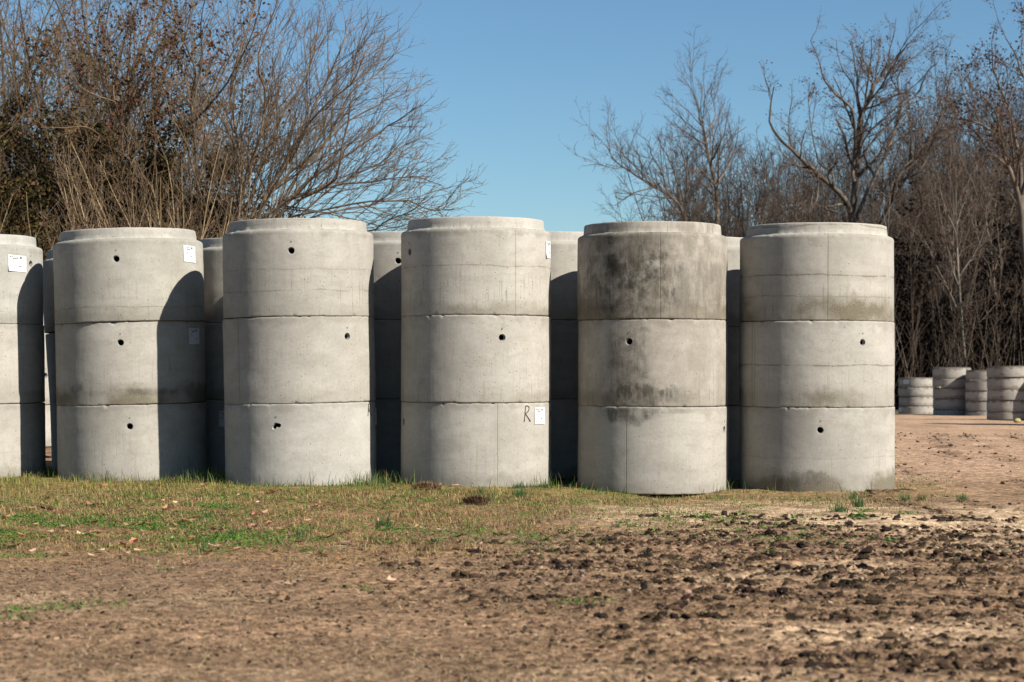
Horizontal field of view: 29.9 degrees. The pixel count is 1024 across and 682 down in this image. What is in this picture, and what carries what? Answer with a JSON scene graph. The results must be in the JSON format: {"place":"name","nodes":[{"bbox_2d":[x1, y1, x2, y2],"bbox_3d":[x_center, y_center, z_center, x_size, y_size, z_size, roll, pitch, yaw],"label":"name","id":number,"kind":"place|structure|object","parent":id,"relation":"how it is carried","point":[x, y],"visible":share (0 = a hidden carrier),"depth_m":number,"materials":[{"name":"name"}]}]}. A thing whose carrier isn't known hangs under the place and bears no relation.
{"place":"outdoors","nodes":[
{"label":"outdoors","id":0,"kind":"place"},
{"bbox_2d":[0,463,965,520],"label":"grass","id":1,"kind":"structure","parent":0,"point":[203,479],"depth_m":17.67,"materials":[{"name":"plant"}]},
{"bbox_2d":[0,410,1023,681],"bbox_3d":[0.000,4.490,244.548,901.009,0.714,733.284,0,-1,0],"label":"ground","id":2,"kind":"structure","parent":0,"point":[982,474],"depth_m":9.60,"materials":[{"name":"soil"}]},
{"bbox_2d":[0,402,45,477],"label":"concrete ring","id":3,"kind":"object","parent":2,"relation":"on","point":[22,438],"visible":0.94,"depth_m":19.56,"materials":[{"name":"concrete"}]},
{"bbox_2d":[0,324,44,403],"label":"concrete ring","id":4,"kind":"object","parent":3,"relation":"on","point":[22,363],"visible":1,"depth_m":19.58,"materials":[{"name":"concrete"}]},
{"bbox_2d":[0,234,42,324],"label":"concrete ring","id":5,"kind":"object","parent":4,"relation":"on","point":[21,279],"visible":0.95,"depth_m":19.60,"materials":[{"name":"grey"}]},
{"bbox_2d":[0,91,90,236],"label":"leafy shrub","id":6,"kind":"object","parent":2,"relation":"on","point":[13,106],"visible":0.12,"depth_m":35.42,"materials":[{"name":"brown plant"}]},
{"bbox_2d":[45,405,50,446],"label":"concrete ring","id":7,"kind":"object","parent":2,"relation":"on","point":[47,426],"visible":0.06,"depth_m":23.89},
{"bbox_2d":[43,315,49,404],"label":"concrete ring","id":8,"kind":"object","parent":7,"relation":"on","point":[47,401],"visible":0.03,"depth_m":23.88,"materials":[{"name":"grey"}]},
{"bbox_2d":[7,189,95,259],"bbox_3d":[-7.627,-0.398,30.005,3.150,4.138,4.436,0,-1,0],"label":"bare shrub","id":9,"kind":"object","parent":2,"relation":"on","point":[44,225],"visible":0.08,"depth_m":29.97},
{"bbox_2d":[50,404,57,469],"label":"concrete ring","id":10,"kind":"object","parent":2,"relation":"on","point":[53,413],"visible":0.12,"depth_m":20.82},
{"bbox_2d":[45,333,56,404],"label":"concrete ring","id":11,"kind":"object","parent":10,"relation":"on","point":[50,352],"visible":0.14,"depth_m":20.80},
{"bbox_2d":[43,249,54,333],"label":"concrete ring","id":12,"kind":"object","parent":11,"relation":"on","point":[48,300],"visible":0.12,"depth_m":20.77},
{"bbox_2d":[0,103,122,248],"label":"bare shrub","id":13,"kind":"object","parent":2,"relation":"on","point":[4,204],"visible":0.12,"depth_m":28.43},
{"bbox_2d":[0,0,162,169],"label":"bare tree","id":14,"kind":"object","parent":2,"relation":"on","point":[17,43],"visible":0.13,"depth_m":44.42,"materials":[{"name":"brown plant"}]},
{"bbox_2d":[0,97,212,260],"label":"leafy shrub","id":15,"kind":"object","parent":2,"relation":"on","point":[35,194],"visible":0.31,"depth_m":32.98,"materials":[{"name":"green plant"}]},
{"bbox_2d":[1,100,229,259],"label":"leafy shrub","id":16,"kind":"object","parent":2,"relation":"on","point":[56,186],"visible":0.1,"depth_m":33.65,"materials":[{"name":"brown plant"}]},
{"bbox_2d":[1,26,235,228],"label":"leafy shrub","id":17,"kind":"object","parent":2,"relation":"on","point":[44,46],"visible":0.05,"depth_m":39.25,"materials":[{"name":"brown plant"}]},
{"bbox_2d":[0,0,242,216],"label":"bare tree","id":18,"kind":"object","parent":2,"relation":"on","point":[68,33],"visible":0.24,"depth_m":40.05,"materials":[{"name":"brown plant"}]},
{"bbox_2d":[9,0,251,225],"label":"leafy tree","id":19,"kind":"object","parent":2,"relation":"on","point":[130,102],"visible":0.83,"depth_m":33.57,"materials":[{"name":"beige plant"}]},
{"bbox_2d":[57,402,206,480],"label":"concrete ring","id":20,"kind":"object","parent":2,"relation":"on","point":[148,441],"visible":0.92,"depth_m":19.02,"materials":[{"name":"grey"}]},
{"bbox_2d":[55,321,205,405],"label":"concrete ring","id":21,"kind":"object","parent":20,"relation":"on","point":[129,363],"visible":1,"depth_m":19.03,"materials":[{"name":"grey"}]},
{"bbox_2d":[53,227,204,324],"bbox_3d":[-3.925,-0.648,19.682,1.511,0.934,1.511,-2,-1,0],"label":"concrete ring","id":22,"kind":"object","parent":21,"relation":"on","point":[127,274],"visible":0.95,"depth_m":19.03,"materials":[{"name":"grey"}]},
{"bbox_2d":[5,0,274,212],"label":"bare tree","id":23,"kind":"object","parent":2,"relation":"on","point":[150,59],"visible":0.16,"depth_m":44.90,"materials":[{"name":"brown plant"}]},
{"bbox_2d":[34,107,269,247],"bbox_3d":[-6.133,-0.885,28.441,4.879,5.062,4.345,-1,-1,41],"label":"bare shrub","id":24,"kind":"object","parent":2,"relation":"on","point":[123,213],"visible":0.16,"depth_m":27.96,"materials":[{"name":"beige plant"}]},
{"bbox_2d":[34,113,315,238],"bbox_3d":[-5.722,-0.961,29.288,4.023,5.213,5.975,0,-1,-30],"label":"bare shrub","id":25,"kind":"object","parent":2,"relation":"on","point":[99,203],"visible":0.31,"depth_m":28.35,"materials":[{"name":"beige plant"}]},
{"bbox_2d":[32,75,322,239],"bbox_3d":[-4.858,-1.099,28.559,4.958,5.481,4.327,0,-1,25],"label":"bare shrub","id":26,"kind":"object","parent":2,"relation":"on","point":[210,196],"visible":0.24,"depth_m":28.11,"materials":[{"name":"beige plant"}]},
{"bbox_2d":[76,119,281,239],"bbox_3d":[-4.167,-0.933,28.930,3.646,5.179,4.340,1,-1,-45],"label":"bare shrub","id":27,"kind":"object","parent":2,"relation":"on","point":[179,223],"visible":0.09,"depth_m":28.96,"materials":[{"name":"beige plant"}]},
{"bbox_2d":[0,0,359,243],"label":"thicket","id":28,"kind":"object","parent":2,"relation":"on","point":[81,108],"visible":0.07,"depth_m":35.57,"materials":[{"name":"brown plant"}]},
{"bbox_2d":[72,135,305,238],"bbox_3d":[-5.899,-0.945,33.580,5.094,5.534,5.973,0,-1,0],"label":"leafy shrub","id":29,"kind":"object","parent":2,"relation":"on","point":[208,176],"visible":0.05,"depth_m":34.25,"materials":[{"name":"brown plant"}]},
{"bbox_2d":[194,540,214,552],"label":"grass tuft","id":30,"kind":"object","parent":2,"relation":"on","point":[204,546],"visible":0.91,"depth_m":11.78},
{"bbox_2d":[205,400,224,473],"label":"concrete ring","id":31,"kind":"object","parent":2,"relation":"on","point":[215,421],"visible":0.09,"depth_m":20.10,"materials":[{"name":"grey concrete"}]},
{"bbox_2d":[205,323,223,399],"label":"concrete ring","id":32,"kind":"object","parent":31,"relation":"on","point":[214,362],"visible":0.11,"depth_m":20.12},
{"bbox_2d":[198,237,223,322],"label":"concrete ring","id":33,"kind":"object","parent":32,"relation":"on","point":[213,273],"visible":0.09,"depth_m":20.17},
{"bbox_2d":[109,0,344,239],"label":"leafy tree","id":34,"kind":"object","parent":2,"relation":"on","point":[194,86],"visible":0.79,"depth_m":33.04,"materials":[{"name":"brown plant"}]},
{"bbox_2d":[224,523,245,535],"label":"grass tuft","id":35,"kind":"object","parent":2,"relation":"on","point":[233,533],"visible":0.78,"depth_m":12.91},
{"bbox_2d":[289,527,308,538],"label":"grass tuft","id":36,"kind":"object","parent":2,"relation":"on","point":[303,530],"visible":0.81,"depth_m":12.64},
{"bbox_2d":[224,401,376,485],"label":"concrete ring","id":37,"kind":"object","parent":2,"relation":"on","point":[283,443],"visible":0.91,"depth_m":18.28,"materials":[{"name":"grey"}]},
{"bbox_2d":[223,316,375,404],"bbox_3d":[-2.096,0.190,18.950,1.491,0.831,1.488,-1,-1,0],"label":"concrete ring","id":38,"kind":"object","parent":37,"relation":"on","point":[298,359],"visible":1,"depth_m":18.30,"materials":[{"name":"grey"}]},
{"bbox_2d":[222,218,373,318],"bbox_3d":[-2.107,-0.696,18.952,1.482,0.942,1.484,-1,-1,0],"label":"concrete ring","id":39,"kind":"object","parent":38,"relation":"on","point":[282,267],"visible":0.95,"depth_m":18.31,"materials":[{"name":"grey"}]},
{"bbox_2d":[117,0,487,231],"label":"bare tree","id":40,"kind":"object","parent":2,"relation":"on","point":[308,156],"visible":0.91,"depth_m":30.75,"materials":[{"name":"beige plant"}]},
{"bbox_2d":[373,510,393,528],"bbox_3d":[-0.905,1.260,13.491,0.171,0.134,0.159,0,-1,0],"label":"grass tuft","id":41,"kind":"object","parent":2,"relation":"on","point":[382,522],"visible":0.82,"depth_m":13.49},
{"bbox_2d":[375,399,401,476],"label":"concrete ring","id":42,"kind":"object","parent":2,"relation":"on","point":[388,436],"visible":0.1,"depth_m":19.70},
{"bbox_2d":[374,320,400,398],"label":"concrete ring","id":43,"kind":"object","parent":42,"relation":"on","point":[387,333],"visible":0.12,"depth_m":19.70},
{"bbox_2d":[369,231,403,319],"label":"concrete ring","id":44,"kind":"object","parent":43,"relation":"on","point":[387,272],"visible":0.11,"depth_m":19.72,"materials":[{"name":"grey"}]},
{"bbox_2d":[410,481,442,489],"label":"turf clump","id":45,"kind":"object","parent":2,"relation":"on","point":[422,485],"visible":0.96,"depth_m":17.72,"materials":[{"name":"plant"}]},
{"bbox_2d":[0,492,930,620],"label":"weeds","id":46,"kind":"object","parent":2,"relation":"on","point":[145,527],"visible":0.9,"depth_m":13.45,"materials":[{"name":"green plant"}]},
{"bbox_2d":[401,401,550,487],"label":"concrete ring","id":47,"kind":"object","parent":2,"relation":"on","point":[476,444],"visible":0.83,"depth_m":18.21,"materials":[{"name":"grey"}]},
{"bbox_2d":[401,315,550,402],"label":"concrete ring","id":48,"kind":"object","parent":47,"relation":"on","point":[475,358],"visible":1,"depth_m":18.22,"materials":[{"name":"grey"}]},
{"bbox_2d":[401,216,550,316],"bbox_3d":[-0.354,-0.708,18.881,1.472,0.940,1.473,0,-1,0],"label":"concrete ring","id":49,"kind":"object","parent":48,"relation":"on","point":[479,265],"visible":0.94,"depth_m":18.25,"materials":[{"name":"grey"}]},
{"bbox_2d":[462,493,489,504],"bbox_3d":[-0.296,1.292,15.723,0.284,0.090,0.274,0,-1,0],"label":"turf clump","id":50,"kind":"object","parent":2,"relation":"on","point":[471,499],"visible":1,"depth_m":15.67,"materials":[{"name":"soil"}]},
{"bbox_2d":[0,480,1008,636],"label":"leaf litter","id":51,"kind":"object","parent":2,"relation":"on","point":[416,526],"visible":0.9,"depth_m":13.24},
{"bbox_2d":[0,432,1023,681],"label":"soil clods","id":52,"kind":"object","parent":2,"relation":"on","point":[776,592],"visible":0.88,"depth_m":9.85,"materials":[{"name":"soil"}]},
{"bbox_2d":[510,479,522,488],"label":"grass tuft","id":53,"kind":"object","parent":2,"relation":"on","point":[516,485],"visible":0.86,"depth_m":18.10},
{"bbox_2d":[513,485,528,497],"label":"grass tuft","id":54,"kind":"object","parent":2,"relation":"on","point":[520,494],"visible":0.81,"depth_m":16.83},
{"bbox_2d":[540,480,551,487],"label":"grass tuft","id":55,"kind":"object","parent":2,"relation":"on","point":[545,484],"visible":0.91,"depth_m":18.30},
{"bbox_2d":[550,399,577,477],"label":"concrete ring","id":56,"kind":"object","parent":2,"relation":"on","point":[564,436],"visible":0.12,"depth_m":19.69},
{"bbox_2d":[551,320,577,398],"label":"concrete ring","id":57,"kind":"object","parent":56,"relation":"on","point":[564,359],"visible":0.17,"depth_m":19.70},
{"bbox_2d":[547,231,583,319],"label":"concrete ring","id":58,"kind":"object","parent":57,"relation":"on","point":[564,247],"visible":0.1,"depth_m":19.72,"materials":[{"name":"concrete"}]},
{"bbox_2d":[560,472,576,484],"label":"grass tuft","id":59,"kind":"object","parent":2,"relation":"on","point":[569,481],"visible":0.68,"depth_m":18.96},
{"bbox_2d":[559,96,689,220],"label":"bare tree","id":60,"kind":"object","parent":2,"relation":"on","point":[630,170],"visible":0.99,"depth_m":89.85,"materials":[{"name":"brown plant"}]},
{"bbox_2d":[577,405,728,494],"bbox_3d":[1.381,1.045,18.835,1.476,0.828,1.476,0,-1,0],"label":"concrete ring","id":61,"kind":"object","parent":2,"relation":"on","point":[659,450],"visible":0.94,"depth_m":18.19,"materials":[{"name":"grey"}]},
{"bbox_2d":[578,319,727,406],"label":"concrete ring","id":62,"kind":"object","parent":61,"relation":"on","point":[652,362],"visible":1,"depth_m":18.21,"materials":[{"name":"grey"}]},
{"bbox_2d":[577,221,727,320],"bbox_3d":[1.377,-0.666,18.862,1.471,0.933,1.475,0,-1,0],"label":"concrete ring","id":63,"kind":"object","parent":62,"relation":"on","point":[652,269],"visible":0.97,"depth_m":18.23,"materials":[{"name":"concrete"}]},
{"bbox_2d":[652,25,753,224],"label":"bare tree","id":64,"kind":"object","parent":2,"relation":"on","point":[712,155],"visible":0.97,"depth_m":92.59,"materials":[{"name":"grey plant"}]},
{"bbox_2d":[727,405,739,480],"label":"concrete ring","id":65,"kind":"object","parent":2,"relation":"on","point":[734,446],"visible":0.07,"depth_m":19.73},
{"bbox_2d":[728,327,738,404],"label":"concrete ring","id":66,"kind":"object","parent":65,"relation":"on","point":[733,365],"visible":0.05,"depth_m":19.73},
{"bbox_2d":[727,237,743,326],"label":"concrete ring","id":67,"kind":"object","parent":66,"relation":"on","point":[733,278],"visible":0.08,"depth_m":19.75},
{"bbox_2d":[683,161,792,236],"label":"bare tree","id":68,"kind":"object","parent":2,"relation":"on","point":[761,203],"visible":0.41,"depth_m":83.75,"materials":[{"name":"brown plant"}]},
{"bbox_2d":[729,161,843,223],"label":"bare tree","id":69,"kind":"object","parent":2,"relation":"on","point":[790,200],"visible":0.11,"depth_m":88.52,"materials":[{"name":"brown plant"}]},
{"bbox_2d":[596,47,1023,410],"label":"woodland","id":70,"kind":"object","parent":2,"relation":"on","point":[845,179],"visible":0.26,"depth_m":87.42,"materials":[{"name":"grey plant"}]},
{"bbox_2d":[739,406,894,491],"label":"concrete ring","id":71,"kind":"object","parent":2,"relation":"on","point":[804,449],"visible":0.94,"depth_m":18.20,"materials":[{"name":"grey"}]},
{"bbox_2d":[739,321,894,407],"bbox_3d":[2.991,0.227,18.869,1.507,0.823,1.507,0,-1,0],"label":"concrete ring","id":72,"kind":"object","parent":71,"relation":"on","point":[832,364],"visible":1,"depth_m":18.21,"materials":[{"name":"grey"}]},
{"bbox_2d":[739,222,893,321],"bbox_3d":[2.994,-0.652,18.881,1.500,0.937,1.500,0,-1,0],"label":"concrete ring","id":73,"kind":"object","parent":72,"relation":"on","point":[820,271],"visible":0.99,"depth_m":18.24,"materials":[{"name":"concrete"}]},
{"bbox_2d":[828,500,848,512],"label":"grass tuft","id":74,"kind":"object","parent":2,"relation":"on","point":[841,509],"visible":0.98,"depth_m":14.97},
{"bbox_2d":[846,489,858,498],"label":"grass tuft","id":75,"kind":"object","parent":2,"relation":"on","point":[851,497],"visible":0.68,"depth_m":17.12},
{"bbox_2d":[850,495,867,506],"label":"grass tuft","id":76,"kind":"object","parent":2,"relation":"on","point":[859,504],"visible":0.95,"depth_m":15.61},
{"bbox_2d":[865,489,899,491],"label":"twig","id":77,"kind":"object","parent":2,"relation":"on","point":[871,490],"visible":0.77,"depth_m":18.06,"materials":[{"name":"brown wood"}]},
{"bbox_2d":[749,0,1016,224],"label":"bare tree","id":78,"kind":"object","parent":2,"relation":"on","point":[858,141],"visible":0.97,"depth_m":77.51,"materials":[{"name":"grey plant"}]},
{"bbox_2d":[842,145,940,370],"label":"bare tree","id":79,"kind":"object","parent":2,"relation":"on","point":[874,217],"visible":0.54,"depth_m":75.91,"materials":[{"name":"brown plant"}]},
{"bbox_2d":[885,488,914,491],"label":"twig","id":80,"kind":"object","parent":2,"relation":"on","point":[900,489],"visible":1,"depth_m":17.91,"materials":[{"name":"brown wood"}]},
{"bbox_2d":[898,491,910,500],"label":"grass tuft","id":81,"kind":"object","parent":2,"relation":"on","point":[906,498],"visible":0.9,"depth_m":17.01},
{"bbox_2d":[862,160,949,266],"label":"bare tree","id":82,"kind":"object","parent":2,"relation":"on","point":[903,209],"visible":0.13,"depth_m":91.32,"materials":[{"name":"brown plant"}]},
{"bbox_2d":[899,405,932,413],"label":"riser ring","id":83,"kind":"object","parent":2,"relation":"on","point":[907,409],"visible":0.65,"depth_m":63.44,"materials":[{"name":"concrete"}]},
{"bbox_2d":[899,396,932,405],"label":"riser ring","id":84,"kind":"object","parent":83,"relation":"on","point":[917,400],"visible":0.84,"depth_m":63.43,"materials":[{"name":"concrete"}]},
{"bbox_2d":[898,387,932,395],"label":"riser ring","id":85,"kind":"object","parent":84,"relation":"on","point":[915,391],"visible":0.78,"depth_m":63.45,"materials":[{"name":"concrete"}]},
{"bbox_2d":[899,378,932,386],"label":"riser ring","id":86,"kind":"object","parent":85,"relation":"on","point":[915,382],"visible":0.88,"depth_m":63.45,"materials":[{"name":"concrete"}]},
{"bbox_2d":[873,131,1004,308],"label":"bare tree","id":87,"kind":"object","parent":2,"relation":"on","point":[928,179],"visible":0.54,"depth_m":78.80,"materials":[{"name":"brown plant"}]},
{"bbox_2d":[933,409,966,414],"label":"riser ring","id":88,"kind":"object","parent":2,"relation":"on","point":[949,411],"visible":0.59,"depth_m":60.94,"materials":[{"name":"concrete"}]},
{"bbox_2d":[933,398,965,408],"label":"riser ring","id":89,"kind":"object","parent":88,"relation":"on","point":[949,403],"visible":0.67,"depth_m":60.96,"materials":[{"name":"concrete"}]},
{"bbox_2d":[933,387,965,397],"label":"riser ring","id":90,"kind":"object","parent":89,"relation":"on","point":[950,392],"visible":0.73,"depth_m":60.94,"materials":[{"name":"concrete"}]},
{"bbox_2d":[932,378,965,386],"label":"riser ring","id":91,"kind":"object","parent":90,"relation":"on","point":[949,382],"visible":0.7,"depth_m":60.95,"materials":[{"name":"concrete"}]},
{"bbox_2d":[932,367,970,377],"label":"riser ring","id":92,"kind":"object","parent":91,"relation":"on","point":[948,372],"visible":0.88,"depth_m":60.97,"materials":[{"name":"concrete"}]},
{"bbox_2d":[881,0,1023,277],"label":"bare tree","id":93,"kind":"object","parent":2,"relation":"on","point":[996,131],"visible":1,"depth_m":65.11,"materials":[{"name":"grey plant"}]},
{"bbox_2d":[897,141,1016,366],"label":"bare tree","id":94,"kind":"object","parent":2,"relation":"on","point":[957,280],"visible":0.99,"depth_m":71.84,"materials":[{"name":"brown plant"}]},
{"bbox_2d":[893,171,1023,409],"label":"understorey","id":95,"kind":"object","parent":2,"relation":"on","point":[1004,297],"visible":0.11,"depth_m":73.92,"materials":[{"name":"brown plant"}]},
{"bbox_2d":[955,491,968,500],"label":"grass tuft","id":96,"kind":"object","parent":2,"relation":"on","point":[962,497],"visible":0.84,"depth_m":16.84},
{"bbox_2d":[965,411,986,415],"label":"riser ring","id":97,"kind":"object","parent":2,"relation":"on","point":[975,413],"visible":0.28,"depth_m":59.92,"materials":[{"name":"concrete"}]},
{"bbox_2d":[966,400,986,410],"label":"riser ring","id":98,"kind":"object","parent":97,"relation":"on","point":[976,405],"visible":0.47,"depth_m":59.93,"materials":[{"name":"concrete"}]},
{"bbox_2d":[965,390,986,400],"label":"riser ring","id":99,"kind":"object","parent":98,"relation":"on","point":[973,395],"visible":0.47,"depth_m":59.94,"materials":[{"name":"concrete"}]},
{"bbox_2d":[965,380,987,390],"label":"riser ring","id":100,"kind":"object","parent":99,"relation":"on","point":[979,385],"visible":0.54,"depth_m":59.91,"materials":[{"name":"concrete"}]},
{"bbox_2d":[966,370,986,379],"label":"riser ring","id":101,"kind":"object","parent":100,"relation":"on","point":[976,374],"visible":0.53,"depth_m":59.93,"materials":[{"name":"concrete"}]},
{"bbox_2d":[934,108,1023,365],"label":"bare tree","id":102,"kind":"object","parent":2,"relation":"on","point":[992,201],"visible":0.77,"depth_m":73.78,"materials":[{"name":"brown plant"}]},
{"bbox_2d":[987,411,1023,419],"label":"riser ring","id":103,"kind":"object","parent":2,"relation":"on","point":[1003,415],"visible":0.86,"depth_m":51.41,"materials":[{"name":"concrete"}]},
{"bbox_2d":[987,400,1023,410],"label":"riser ring","id":104,"kind":"object","parent":103,"relation":"on","point":[1005,405],"visible":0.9,"depth_m":51.43,"materials":[{"name":"concrete"}]},
{"bbox_2d":[987,389,1023,399],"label":"riser ring","id":105,"kind":"object","parent":104,"relation":"on","point":[1005,394],"visible":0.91,"depth_m":51.43,"materials":[{"name":"concrete"}]},
{"bbox_2d":[987,377,1023,388],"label":"riser ring","id":106,"kind":"object","parent":105,"relation":"on","point":[1005,382],"visible":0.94,"depth_m":51.44,"materials":[{"name":"concrete"}]},
{"bbox_2d":[986,366,1023,376],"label":"riser ring","id":107,"kind":"object","parent":106,"relation":"on","point":[1005,371],"visible":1,"depth_m":51.43,"materials":[{"name":"concrete"}]},
{"bbox_2d":[0,486,1023,681],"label":"dry grass","id":108,"kind":"structure","parent":0,"point":[292,519],"depth_m":11.93,"materials":[{"name":"plant"}]},
{"bbox_2d":[0,0,1023,232],"label":"sky","id":109,"kind":"structure","parent":0,"point":[512,73],"materials":[{"name":"blue"}]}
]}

